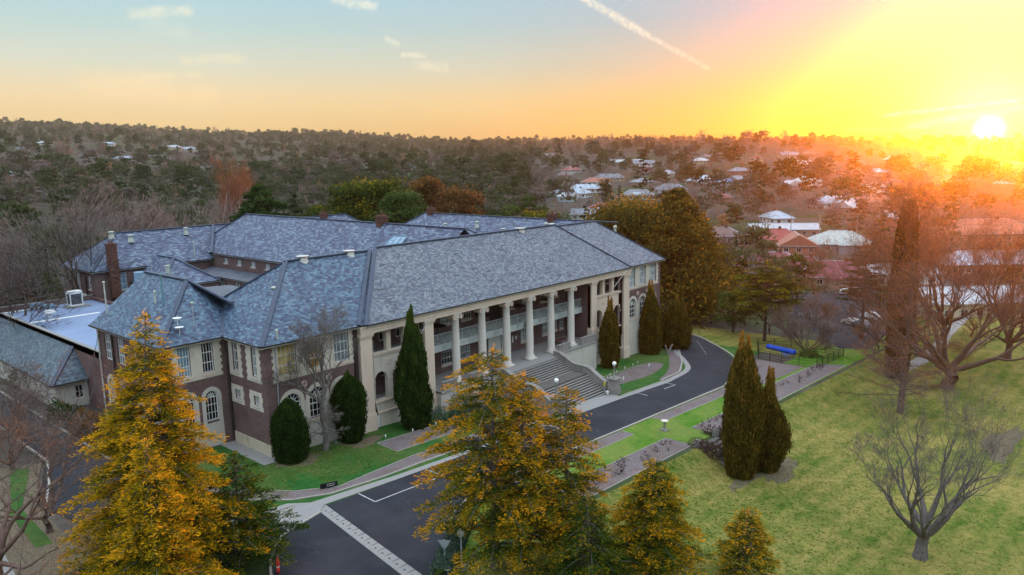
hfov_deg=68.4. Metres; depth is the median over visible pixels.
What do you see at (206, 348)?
window
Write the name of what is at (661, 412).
kerb
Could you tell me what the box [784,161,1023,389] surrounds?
bare tree
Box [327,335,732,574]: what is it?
drive
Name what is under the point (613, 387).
pier lamp
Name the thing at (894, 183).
house
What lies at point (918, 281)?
house
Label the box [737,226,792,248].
house
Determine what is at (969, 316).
bare tree
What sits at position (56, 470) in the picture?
service road
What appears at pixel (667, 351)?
log sculpture
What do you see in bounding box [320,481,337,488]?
information sign
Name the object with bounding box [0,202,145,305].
bare tree
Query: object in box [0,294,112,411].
annex building
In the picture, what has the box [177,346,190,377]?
window
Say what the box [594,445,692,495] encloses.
bed edging
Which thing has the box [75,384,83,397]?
window
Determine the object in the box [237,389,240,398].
window
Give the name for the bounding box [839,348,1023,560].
bare tree
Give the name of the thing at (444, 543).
give way sign
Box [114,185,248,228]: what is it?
bare tree
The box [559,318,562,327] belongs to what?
window
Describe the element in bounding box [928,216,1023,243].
house
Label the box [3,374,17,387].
shrub
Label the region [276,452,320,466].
bare earth
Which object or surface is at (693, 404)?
sidewalk
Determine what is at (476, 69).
sky
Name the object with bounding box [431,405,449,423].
shrub
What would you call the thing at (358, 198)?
cedar tree
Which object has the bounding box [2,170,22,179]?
house
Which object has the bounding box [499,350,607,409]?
grand staircase
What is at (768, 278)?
cedar tree
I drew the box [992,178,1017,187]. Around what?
house
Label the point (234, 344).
window
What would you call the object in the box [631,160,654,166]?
house
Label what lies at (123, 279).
window
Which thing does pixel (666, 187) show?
house
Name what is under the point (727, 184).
house
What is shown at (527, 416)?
cedar tree
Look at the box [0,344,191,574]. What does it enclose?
bare tree
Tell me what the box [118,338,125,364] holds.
window
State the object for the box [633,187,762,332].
cedar tree
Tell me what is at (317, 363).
window
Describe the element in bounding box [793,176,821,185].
house
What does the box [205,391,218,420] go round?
window
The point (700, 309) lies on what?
olive tree
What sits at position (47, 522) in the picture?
bare tree
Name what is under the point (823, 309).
bare tree
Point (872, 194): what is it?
house
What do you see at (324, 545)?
side road
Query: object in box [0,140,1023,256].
woodland
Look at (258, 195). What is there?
cedar tree
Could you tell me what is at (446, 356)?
window
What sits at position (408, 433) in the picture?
bed edging
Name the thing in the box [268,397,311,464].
cypress tree
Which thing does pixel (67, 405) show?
shrub
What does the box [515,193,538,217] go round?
broadleaf tree
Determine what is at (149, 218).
bare tree
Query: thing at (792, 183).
house
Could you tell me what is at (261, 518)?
cedar tree
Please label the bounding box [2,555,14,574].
footpath
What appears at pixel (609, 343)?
cypress tree
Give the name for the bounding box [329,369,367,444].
cypress tree
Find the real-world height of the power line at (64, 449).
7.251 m
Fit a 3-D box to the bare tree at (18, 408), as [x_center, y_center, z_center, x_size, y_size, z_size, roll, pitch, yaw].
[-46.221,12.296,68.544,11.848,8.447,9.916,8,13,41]
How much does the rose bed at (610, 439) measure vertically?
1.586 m
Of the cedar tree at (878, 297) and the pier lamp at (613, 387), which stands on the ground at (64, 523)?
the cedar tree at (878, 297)
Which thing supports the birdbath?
on the lawn at (647, 432)
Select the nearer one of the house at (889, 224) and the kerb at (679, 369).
the kerb at (679, 369)
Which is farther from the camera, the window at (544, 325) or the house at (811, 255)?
the house at (811, 255)
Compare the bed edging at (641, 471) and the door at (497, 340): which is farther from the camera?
the door at (497, 340)
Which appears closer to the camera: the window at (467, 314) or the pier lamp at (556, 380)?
the pier lamp at (556, 380)
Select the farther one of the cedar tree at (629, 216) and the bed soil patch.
the cedar tree at (629, 216)
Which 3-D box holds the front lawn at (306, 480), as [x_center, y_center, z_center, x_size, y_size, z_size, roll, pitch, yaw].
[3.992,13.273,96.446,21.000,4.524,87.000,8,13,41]
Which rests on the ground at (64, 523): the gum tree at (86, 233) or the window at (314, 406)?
the gum tree at (86, 233)
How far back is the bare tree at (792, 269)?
179.74 m
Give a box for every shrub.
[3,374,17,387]
[43,397,84,428]
[66,406,106,442]
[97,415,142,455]
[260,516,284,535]
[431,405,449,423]
[448,391,475,418]
[469,392,488,410]
[686,437,723,460]
[701,424,722,439]
[798,348,821,358]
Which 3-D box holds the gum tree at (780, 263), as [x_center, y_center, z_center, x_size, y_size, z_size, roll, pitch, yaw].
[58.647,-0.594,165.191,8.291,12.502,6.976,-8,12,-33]
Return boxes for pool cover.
[766,344,796,355]
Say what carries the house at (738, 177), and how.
on the ground at (64, 523)
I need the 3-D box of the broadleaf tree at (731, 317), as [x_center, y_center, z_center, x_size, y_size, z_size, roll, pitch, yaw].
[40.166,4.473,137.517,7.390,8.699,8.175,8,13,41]
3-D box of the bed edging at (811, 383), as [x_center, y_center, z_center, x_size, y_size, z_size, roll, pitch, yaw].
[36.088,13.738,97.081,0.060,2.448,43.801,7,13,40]
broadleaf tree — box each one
[297,204,328,216]
[434,183,486,214]
[494,203,520,215]
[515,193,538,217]
[520,210,537,216]
[663,276,720,324]
[713,289,751,332]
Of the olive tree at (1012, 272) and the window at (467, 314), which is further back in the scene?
the olive tree at (1012, 272)
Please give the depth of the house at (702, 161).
685.63 m
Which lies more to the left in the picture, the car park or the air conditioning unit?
the air conditioning unit
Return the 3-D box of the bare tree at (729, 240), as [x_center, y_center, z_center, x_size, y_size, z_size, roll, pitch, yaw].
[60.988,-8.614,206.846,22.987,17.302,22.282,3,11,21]
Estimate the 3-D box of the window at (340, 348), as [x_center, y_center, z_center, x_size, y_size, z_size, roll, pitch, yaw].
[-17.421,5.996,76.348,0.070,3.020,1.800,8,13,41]
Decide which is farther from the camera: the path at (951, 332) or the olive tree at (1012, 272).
the olive tree at (1012, 272)
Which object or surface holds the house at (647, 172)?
on the ground at (64, 523)
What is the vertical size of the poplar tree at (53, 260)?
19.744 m
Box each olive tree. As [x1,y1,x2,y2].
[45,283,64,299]
[691,296,707,320]
[998,266,1023,284]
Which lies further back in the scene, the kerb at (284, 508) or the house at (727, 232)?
the house at (727, 232)
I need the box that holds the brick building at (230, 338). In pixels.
[59,206,665,457]
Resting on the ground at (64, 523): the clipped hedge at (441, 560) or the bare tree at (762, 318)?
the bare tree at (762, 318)
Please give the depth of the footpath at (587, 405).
93.88 m
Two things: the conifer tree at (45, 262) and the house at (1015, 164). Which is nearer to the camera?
the conifer tree at (45, 262)
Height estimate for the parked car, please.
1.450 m
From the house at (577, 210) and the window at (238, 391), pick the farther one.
the house at (577, 210)
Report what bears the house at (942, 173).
on the ground at (64, 523)
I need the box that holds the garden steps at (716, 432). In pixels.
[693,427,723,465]
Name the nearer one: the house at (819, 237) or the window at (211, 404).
the window at (211, 404)
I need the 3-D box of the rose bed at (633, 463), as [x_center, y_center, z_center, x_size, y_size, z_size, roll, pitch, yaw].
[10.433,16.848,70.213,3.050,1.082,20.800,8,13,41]
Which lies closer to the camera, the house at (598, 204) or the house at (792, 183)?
the house at (598, 204)
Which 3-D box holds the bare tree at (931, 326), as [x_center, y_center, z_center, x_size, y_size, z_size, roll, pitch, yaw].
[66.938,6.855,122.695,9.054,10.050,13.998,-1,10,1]
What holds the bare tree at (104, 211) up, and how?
on the ground at (64, 523)
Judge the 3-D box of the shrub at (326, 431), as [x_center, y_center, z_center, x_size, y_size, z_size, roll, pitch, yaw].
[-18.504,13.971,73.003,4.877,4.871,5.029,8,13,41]
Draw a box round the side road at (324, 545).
[272,513,400,574]
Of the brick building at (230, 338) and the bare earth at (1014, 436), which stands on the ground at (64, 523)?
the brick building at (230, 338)
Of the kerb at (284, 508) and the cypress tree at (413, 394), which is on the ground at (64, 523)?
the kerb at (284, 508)
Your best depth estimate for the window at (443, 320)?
92.85 m
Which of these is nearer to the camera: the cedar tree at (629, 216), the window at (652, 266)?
the window at (652, 266)
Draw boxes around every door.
[490,304,500,322]
[490,334,502,356]
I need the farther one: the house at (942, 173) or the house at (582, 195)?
the house at (942, 173)
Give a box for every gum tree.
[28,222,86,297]
[68,227,97,245]
[404,175,450,219]
[730,222,781,280]
[759,256,797,300]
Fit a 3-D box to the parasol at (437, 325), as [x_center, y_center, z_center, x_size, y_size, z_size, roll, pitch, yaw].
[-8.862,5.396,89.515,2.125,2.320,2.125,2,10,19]
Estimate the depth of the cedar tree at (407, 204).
170.83 m
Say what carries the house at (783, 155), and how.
on the ground at (64, 523)
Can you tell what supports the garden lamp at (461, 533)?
on the ground at (64, 523)
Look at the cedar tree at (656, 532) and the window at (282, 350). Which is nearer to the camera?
the cedar tree at (656, 532)
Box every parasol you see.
[433,323,446,342]
[511,304,525,320]
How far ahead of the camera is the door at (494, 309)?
99.71 m
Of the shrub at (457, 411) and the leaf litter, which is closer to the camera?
the leaf litter
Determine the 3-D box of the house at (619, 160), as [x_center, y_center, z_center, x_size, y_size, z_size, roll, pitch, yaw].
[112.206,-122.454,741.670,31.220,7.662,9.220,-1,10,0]
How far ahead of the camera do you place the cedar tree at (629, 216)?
155.10 m
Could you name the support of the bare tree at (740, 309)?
on the ground at (64, 523)
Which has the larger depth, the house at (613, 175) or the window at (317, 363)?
the house at (613, 175)
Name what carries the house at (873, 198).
on the ground at (64, 523)
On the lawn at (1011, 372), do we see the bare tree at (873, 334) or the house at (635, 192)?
the bare tree at (873, 334)
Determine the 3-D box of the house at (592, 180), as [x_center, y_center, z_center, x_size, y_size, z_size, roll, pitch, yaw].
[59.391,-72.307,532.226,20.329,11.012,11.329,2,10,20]
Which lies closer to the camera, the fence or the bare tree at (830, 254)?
the fence
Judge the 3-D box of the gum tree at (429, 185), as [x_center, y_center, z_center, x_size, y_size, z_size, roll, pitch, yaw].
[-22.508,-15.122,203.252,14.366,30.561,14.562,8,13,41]
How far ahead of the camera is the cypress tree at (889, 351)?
109.89 m
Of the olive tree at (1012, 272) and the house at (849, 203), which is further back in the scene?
the house at (849, 203)
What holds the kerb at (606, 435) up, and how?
on the drive
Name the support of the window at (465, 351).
in the brick building at (230, 338)
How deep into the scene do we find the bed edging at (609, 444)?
77.16 m
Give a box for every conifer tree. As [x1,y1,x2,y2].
[23,230,64,298]
[864,214,891,258]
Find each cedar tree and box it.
[51,310,270,574]
[94,437,226,574]
[188,449,310,574]
[211,183,298,265]
[326,180,382,220]
[351,175,407,222]
[368,186,429,223]
[410,343,547,574]
[459,370,582,574]
[521,385,615,571]
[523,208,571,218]
[533,490,645,574]
[574,189,692,287]
[593,458,716,574]
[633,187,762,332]
[711,506,781,574]
[719,260,807,340]
[833,244,888,338]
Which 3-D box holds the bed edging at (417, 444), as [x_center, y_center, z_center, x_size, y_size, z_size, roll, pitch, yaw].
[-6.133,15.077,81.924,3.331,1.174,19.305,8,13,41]
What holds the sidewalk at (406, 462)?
on the front lawn at (306, 480)
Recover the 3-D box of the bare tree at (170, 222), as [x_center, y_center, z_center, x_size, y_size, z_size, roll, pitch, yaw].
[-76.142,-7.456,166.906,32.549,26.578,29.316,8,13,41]
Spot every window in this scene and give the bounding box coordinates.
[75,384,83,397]
[105,334,112,359]
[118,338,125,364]
[120,272,127,289]
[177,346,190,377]
[182,397,195,423]
[201,342,213,372]
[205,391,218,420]
[233,342,238,370]
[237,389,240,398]
[252,348,256,376]
[277,343,295,376]
[286,393,299,405]
[307,339,321,368]
[310,386,325,417]
[333,331,348,362]
[379,331,382,340]
[396,327,399,336]
[440,316,450,323]
[441,350,451,364]
[461,311,470,319]
[461,345,469,358]
[521,328,525,341]
[542,322,546,334]
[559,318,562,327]
[629,267,633,286]
[629,299,634,317]
[639,296,644,314]
[640,265,644,283]
[650,263,654,281]
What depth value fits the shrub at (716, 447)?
75.31 m
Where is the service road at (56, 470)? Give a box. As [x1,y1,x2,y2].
[0,393,126,521]
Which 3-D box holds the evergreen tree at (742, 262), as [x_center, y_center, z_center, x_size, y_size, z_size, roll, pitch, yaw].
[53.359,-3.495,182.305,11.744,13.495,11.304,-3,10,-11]
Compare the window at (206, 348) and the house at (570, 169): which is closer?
the window at (206, 348)
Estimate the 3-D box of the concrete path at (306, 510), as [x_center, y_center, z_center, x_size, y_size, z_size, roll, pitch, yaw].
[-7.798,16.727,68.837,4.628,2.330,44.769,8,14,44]
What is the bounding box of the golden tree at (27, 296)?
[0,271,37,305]
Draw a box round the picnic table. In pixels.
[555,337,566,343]
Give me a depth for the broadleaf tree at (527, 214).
195.50 m
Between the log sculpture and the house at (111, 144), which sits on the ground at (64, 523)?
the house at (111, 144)
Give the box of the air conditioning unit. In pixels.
[63,290,90,308]
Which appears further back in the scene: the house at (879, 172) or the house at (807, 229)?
the house at (879, 172)
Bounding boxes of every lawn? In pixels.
[178,344,759,508]
[429,318,934,574]
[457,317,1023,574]
[692,326,822,356]
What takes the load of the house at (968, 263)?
on the ground at (64, 523)
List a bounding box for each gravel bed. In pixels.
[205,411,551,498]
[659,349,681,379]
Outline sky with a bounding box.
[0,0,1023,141]
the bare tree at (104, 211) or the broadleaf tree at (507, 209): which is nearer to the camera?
the bare tree at (104, 211)
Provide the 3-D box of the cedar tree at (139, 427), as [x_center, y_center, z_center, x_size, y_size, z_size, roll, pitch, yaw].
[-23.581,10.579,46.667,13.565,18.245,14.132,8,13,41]
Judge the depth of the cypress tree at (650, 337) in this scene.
117.91 m
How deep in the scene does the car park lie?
153.33 m
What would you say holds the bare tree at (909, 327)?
on the lawn at (1011, 372)
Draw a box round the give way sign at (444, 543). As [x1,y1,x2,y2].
[438,539,450,554]
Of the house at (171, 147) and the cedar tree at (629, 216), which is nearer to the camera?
the cedar tree at (629, 216)
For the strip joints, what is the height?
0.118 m
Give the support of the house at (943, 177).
on the ground at (64, 523)
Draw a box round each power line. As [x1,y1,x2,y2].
[0,335,98,480]
[0,339,103,510]
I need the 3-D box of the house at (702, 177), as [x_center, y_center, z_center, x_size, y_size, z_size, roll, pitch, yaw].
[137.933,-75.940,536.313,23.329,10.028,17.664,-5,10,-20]
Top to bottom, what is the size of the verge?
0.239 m
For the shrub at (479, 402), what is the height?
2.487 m
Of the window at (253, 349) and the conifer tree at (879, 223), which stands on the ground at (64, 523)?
the conifer tree at (879, 223)
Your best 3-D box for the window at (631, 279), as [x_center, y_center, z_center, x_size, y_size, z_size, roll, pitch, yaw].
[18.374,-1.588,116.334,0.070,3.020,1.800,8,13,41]
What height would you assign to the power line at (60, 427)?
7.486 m
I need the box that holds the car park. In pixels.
[792,290,886,348]
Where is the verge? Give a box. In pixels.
[10,469,52,547]
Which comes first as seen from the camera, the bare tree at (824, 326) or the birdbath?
the birdbath
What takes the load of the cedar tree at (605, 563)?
on the lawn at (1011, 372)
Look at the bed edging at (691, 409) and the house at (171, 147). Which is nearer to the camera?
the bed edging at (691, 409)
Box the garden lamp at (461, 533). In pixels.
[456,528,468,570]
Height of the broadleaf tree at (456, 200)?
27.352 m
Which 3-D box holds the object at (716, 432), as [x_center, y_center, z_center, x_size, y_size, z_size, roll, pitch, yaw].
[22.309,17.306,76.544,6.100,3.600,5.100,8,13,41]
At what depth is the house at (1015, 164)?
647.10 m
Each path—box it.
[205,417,563,533]
[910,317,968,368]
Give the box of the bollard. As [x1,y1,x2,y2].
[275,557,281,574]
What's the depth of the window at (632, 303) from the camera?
117.59 m
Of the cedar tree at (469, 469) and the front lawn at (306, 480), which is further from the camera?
the front lawn at (306, 480)
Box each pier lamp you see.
[548,378,563,413]
[607,361,620,394]
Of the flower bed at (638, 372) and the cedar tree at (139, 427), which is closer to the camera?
the cedar tree at (139, 427)
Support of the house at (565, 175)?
on the ground at (64, 523)
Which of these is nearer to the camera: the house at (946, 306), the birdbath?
the birdbath
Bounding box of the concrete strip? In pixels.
[321,505,421,574]
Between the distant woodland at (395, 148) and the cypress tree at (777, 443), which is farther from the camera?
the distant woodland at (395, 148)
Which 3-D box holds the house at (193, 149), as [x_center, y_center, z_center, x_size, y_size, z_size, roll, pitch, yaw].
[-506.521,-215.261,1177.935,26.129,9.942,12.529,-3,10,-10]
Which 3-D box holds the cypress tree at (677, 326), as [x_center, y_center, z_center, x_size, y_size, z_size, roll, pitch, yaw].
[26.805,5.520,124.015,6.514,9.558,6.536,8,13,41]
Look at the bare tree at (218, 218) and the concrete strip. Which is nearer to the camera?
the concrete strip
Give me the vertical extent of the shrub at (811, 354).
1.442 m
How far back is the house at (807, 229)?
296.50 m
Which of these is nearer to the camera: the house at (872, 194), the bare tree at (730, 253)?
the bare tree at (730, 253)
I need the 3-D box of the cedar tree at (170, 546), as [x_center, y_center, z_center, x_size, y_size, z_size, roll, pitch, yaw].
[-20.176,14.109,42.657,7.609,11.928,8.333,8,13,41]
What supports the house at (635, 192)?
on the ground at (64, 523)
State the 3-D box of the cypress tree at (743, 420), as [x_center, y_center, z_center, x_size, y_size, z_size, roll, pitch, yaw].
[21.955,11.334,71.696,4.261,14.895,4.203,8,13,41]
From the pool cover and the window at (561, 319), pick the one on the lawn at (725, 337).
the pool cover
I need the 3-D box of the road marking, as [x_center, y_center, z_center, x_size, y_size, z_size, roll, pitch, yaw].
[-8.734,17.249,64.743,0.100,0.400,7.701,7,13,40]
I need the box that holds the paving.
[220,441,275,464]
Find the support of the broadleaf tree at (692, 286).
on the lawn at (725, 337)
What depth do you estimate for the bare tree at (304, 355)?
71.50 m
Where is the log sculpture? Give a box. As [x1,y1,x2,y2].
[665,344,672,353]
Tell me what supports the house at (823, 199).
on the ground at (64, 523)
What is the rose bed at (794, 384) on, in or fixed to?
on the lawn at (647, 432)
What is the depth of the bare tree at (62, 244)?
142.29 m
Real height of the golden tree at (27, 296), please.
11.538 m
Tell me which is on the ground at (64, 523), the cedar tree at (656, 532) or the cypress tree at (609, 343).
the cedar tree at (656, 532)
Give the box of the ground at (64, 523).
[0,127,1023,574]
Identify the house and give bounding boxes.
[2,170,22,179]
[104,142,115,145]
[168,145,182,150]
[182,147,197,151]
[546,190,568,199]
[556,170,571,178]
[556,192,577,201]
[561,166,581,173]
[570,208,598,219]
[571,187,593,198]
[573,183,600,192]
[581,177,610,184]
[588,202,614,207]
[595,173,625,181]
[610,159,641,164]
[620,188,654,199]
[629,177,653,185]
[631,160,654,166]
[639,167,652,173]
[653,182,688,193]
[666,169,674,177]
[686,174,709,185]
[693,157,708,163]
[700,154,710,159]
[705,190,731,202]
[707,175,733,186]
[709,225,737,243]
[727,166,748,174]
[730,175,750,184]
[734,249,790,273]
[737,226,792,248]
[746,223,820,236]
[749,154,763,161]
[758,209,795,222]
[773,254,816,277]
[775,231,818,254]
[778,152,798,158]
[780,180,803,189]
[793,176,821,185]
[793,258,876,289]
[802,150,815,156]
[807,228,871,254]
[813,195,853,208]
[833,200,864,214]
[834,169,848,176]
[852,160,868,167]
[854,196,893,207]
[861,187,887,196]
[864,167,888,175]
[867,263,942,284]
[876,210,919,229]
[884,177,905,186]
[913,163,930,169]
[916,285,1023,317]
[927,168,950,175]
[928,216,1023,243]
[939,247,1023,274]
[940,175,969,182]
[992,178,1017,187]
[1001,160,1023,168]
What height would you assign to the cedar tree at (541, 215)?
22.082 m
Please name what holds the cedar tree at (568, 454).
on the ground at (64, 523)
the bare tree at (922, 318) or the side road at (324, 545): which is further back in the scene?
the bare tree at (922, 318)
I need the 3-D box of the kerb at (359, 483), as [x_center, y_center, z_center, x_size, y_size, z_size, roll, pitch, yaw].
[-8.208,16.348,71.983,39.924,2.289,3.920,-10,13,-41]
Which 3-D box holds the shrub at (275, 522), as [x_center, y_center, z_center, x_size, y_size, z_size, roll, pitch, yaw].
[-18.335,17.771,55.972,2.567,1.458,2.680,8,13,41]
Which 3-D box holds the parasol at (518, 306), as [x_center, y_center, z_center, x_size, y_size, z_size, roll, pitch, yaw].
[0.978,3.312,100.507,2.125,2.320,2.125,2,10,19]
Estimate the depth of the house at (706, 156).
746.31 m
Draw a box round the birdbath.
[660,419,668,431]
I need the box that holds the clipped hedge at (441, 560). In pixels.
[429,509,472,574]
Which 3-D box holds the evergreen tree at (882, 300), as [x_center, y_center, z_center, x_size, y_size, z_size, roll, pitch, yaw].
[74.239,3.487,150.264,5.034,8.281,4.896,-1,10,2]
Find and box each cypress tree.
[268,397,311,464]
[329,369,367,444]
[392,304,434,431]
[598,295,619,368]
[638,279,662,354]
[661,293,694,349]
[720,330,764,480]
[756,365,793,473]
[883,199,919,379]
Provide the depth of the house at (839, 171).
590.15 m
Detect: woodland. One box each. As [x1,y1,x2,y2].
[0,117,1023,170]
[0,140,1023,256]
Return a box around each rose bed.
[498,431,631,484]
[557,438,690,502]
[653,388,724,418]
[692,363,844,431]
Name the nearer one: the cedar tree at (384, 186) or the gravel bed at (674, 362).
the gravel bed at (674, 362)
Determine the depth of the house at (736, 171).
593.35 m
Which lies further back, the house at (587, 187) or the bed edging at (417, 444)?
the house at (587, 187)
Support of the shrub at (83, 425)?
on the ground at (64, 523)
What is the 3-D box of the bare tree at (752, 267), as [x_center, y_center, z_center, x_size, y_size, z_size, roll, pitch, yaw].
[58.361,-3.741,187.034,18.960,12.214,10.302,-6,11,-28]
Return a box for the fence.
[757,337,843,367]
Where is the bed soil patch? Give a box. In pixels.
[756,360,803,383]
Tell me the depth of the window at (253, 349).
71.49 m
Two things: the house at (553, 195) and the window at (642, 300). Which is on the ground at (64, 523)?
the house at (553, 195)
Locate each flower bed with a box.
[379,405,520,450]
[605,362,662,383]
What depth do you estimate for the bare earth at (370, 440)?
76.11 m
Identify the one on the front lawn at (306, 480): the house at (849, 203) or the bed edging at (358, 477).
the bed edging at (358, 477)
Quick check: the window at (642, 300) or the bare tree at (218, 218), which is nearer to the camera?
the window at (642, 300)
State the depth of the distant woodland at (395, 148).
1164.40 m
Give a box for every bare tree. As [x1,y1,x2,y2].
[0,162,187,306]
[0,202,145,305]
[0,232,90,332]
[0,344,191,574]
[0,352,63,449]
[0,376,63,469]
[0,403,117,533]
[40,181,180,282]
[97,193,222,258]
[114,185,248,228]
[258,303,365,450]
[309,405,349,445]
[712,245,740,287]
[715,283,776,320]
[719,233,773,272]
[730,256,778,285]
[737,285,811,332]
[742,256,822,298]
[766,296,839,354]
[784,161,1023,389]
[800,291,832,326]
[802,303,851,342]
[817,246,842,259]
[827,286,933,349]
[832,256,969,413]
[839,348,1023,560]
[852,315,884,355]
[870,201,1023,340]
[876,289,954,328]
[915,305,960,349]
[921,205,1023,373]
[945,291,1001,335]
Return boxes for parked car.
[851,320,872,327]
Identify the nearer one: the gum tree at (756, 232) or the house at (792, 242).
the gum tree at (756, 232)
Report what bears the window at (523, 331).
in the brick building at (230, 338)
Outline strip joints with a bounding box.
[325,510,414,572]
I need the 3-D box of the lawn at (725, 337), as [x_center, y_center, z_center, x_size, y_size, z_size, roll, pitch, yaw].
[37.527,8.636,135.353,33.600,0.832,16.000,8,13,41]
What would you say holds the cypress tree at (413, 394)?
on the front lawn at (306, 480)
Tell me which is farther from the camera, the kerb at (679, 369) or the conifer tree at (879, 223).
the conifer tree at (879, 223)
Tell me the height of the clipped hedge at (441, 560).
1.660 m
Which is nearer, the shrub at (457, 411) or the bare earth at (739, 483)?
the bare earth at (739, 483)
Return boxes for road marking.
[375,478,434,501]
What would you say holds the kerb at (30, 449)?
on the service road at (56, 470)
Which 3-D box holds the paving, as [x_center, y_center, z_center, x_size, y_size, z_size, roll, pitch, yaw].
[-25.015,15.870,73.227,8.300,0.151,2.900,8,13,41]
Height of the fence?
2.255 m
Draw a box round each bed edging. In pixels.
[276,411,540,490]
[377,413,510,451]
[377,415,466,442]
[546,430,633,471]
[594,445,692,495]
[595,438,664,470]
[652,396,722,419]
[778,365,845,400]
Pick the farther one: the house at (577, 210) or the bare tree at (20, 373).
the house at (577, 210)
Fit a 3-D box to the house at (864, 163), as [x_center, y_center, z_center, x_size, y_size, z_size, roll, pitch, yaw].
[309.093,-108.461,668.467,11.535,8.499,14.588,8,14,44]
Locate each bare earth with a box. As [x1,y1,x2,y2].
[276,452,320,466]
[339,435,383,448]
[729,472,765,492]
[755,457,798,482]
[979,427,1023,462]
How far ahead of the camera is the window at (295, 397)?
72.98 m
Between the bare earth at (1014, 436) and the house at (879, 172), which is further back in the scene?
the house at (879, 172)
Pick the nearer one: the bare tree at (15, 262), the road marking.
the road marking
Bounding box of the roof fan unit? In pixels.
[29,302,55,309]
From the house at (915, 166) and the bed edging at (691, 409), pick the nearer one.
the bed edging at (691, 409)
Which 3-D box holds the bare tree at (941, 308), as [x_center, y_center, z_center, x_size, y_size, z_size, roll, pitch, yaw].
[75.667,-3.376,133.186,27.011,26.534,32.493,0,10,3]
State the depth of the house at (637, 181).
547.68 m
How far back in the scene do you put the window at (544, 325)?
108.02 m
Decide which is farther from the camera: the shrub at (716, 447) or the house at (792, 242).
the house at (792, 242)
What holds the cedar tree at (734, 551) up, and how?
on the lawn at (1011, 372)
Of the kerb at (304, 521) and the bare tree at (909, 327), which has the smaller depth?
the kerb at (304, 521)
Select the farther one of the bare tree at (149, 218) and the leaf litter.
the bare tree at (149, 218)
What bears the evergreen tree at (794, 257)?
on the ground at (64, 523)
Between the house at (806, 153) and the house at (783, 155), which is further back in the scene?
the house at (806, 153)
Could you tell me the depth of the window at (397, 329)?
84.96 m
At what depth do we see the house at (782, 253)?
219.23 m
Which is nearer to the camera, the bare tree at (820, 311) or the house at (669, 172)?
the bare tree at (820, 311)
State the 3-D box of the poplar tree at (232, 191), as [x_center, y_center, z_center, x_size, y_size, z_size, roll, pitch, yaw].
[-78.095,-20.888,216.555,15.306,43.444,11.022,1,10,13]
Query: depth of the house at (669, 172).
602.19 m
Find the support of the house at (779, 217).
on the ground at (64, 523)
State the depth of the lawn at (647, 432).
81.97 m
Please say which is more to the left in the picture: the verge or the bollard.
the verge
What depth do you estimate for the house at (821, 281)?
200.03 m
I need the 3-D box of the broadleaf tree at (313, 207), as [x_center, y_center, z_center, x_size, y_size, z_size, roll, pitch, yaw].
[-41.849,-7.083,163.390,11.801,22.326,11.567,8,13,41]
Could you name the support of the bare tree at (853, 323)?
on the ground at (64, 523)
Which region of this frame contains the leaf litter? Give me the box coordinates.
[0,463,104,574]
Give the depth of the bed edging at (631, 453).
73.91 m
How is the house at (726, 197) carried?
on the ground at (64, 523)
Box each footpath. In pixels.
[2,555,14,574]
[564,349,690,414]
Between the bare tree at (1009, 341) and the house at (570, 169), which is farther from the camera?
the house at (570, 169)
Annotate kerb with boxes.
[0,390,111,460]
[0,426,49,512]
[247,421,536,500]
[267,504,293,515]
[269,511,320,574]
[454,429,620,510]
[620,334,733,429]
[621,380,663,395]
[661,350,682,380]
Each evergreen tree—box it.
[22,262,65,300]
[721,246,751,286]
[773,251,826,303]
[873,285,887,322]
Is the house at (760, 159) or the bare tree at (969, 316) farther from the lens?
the house at (760, 159)
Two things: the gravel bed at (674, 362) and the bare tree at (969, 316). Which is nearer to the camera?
the gravel bed at (674, 362)
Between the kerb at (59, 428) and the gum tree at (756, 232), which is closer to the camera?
the kerb at (59, 428)
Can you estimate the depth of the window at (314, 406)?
74.77 m
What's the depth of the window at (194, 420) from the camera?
72.52 m
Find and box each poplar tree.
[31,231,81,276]
[208,144,263,222]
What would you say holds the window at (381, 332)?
in the brick building at (230, 338)
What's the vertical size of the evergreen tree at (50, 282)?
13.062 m

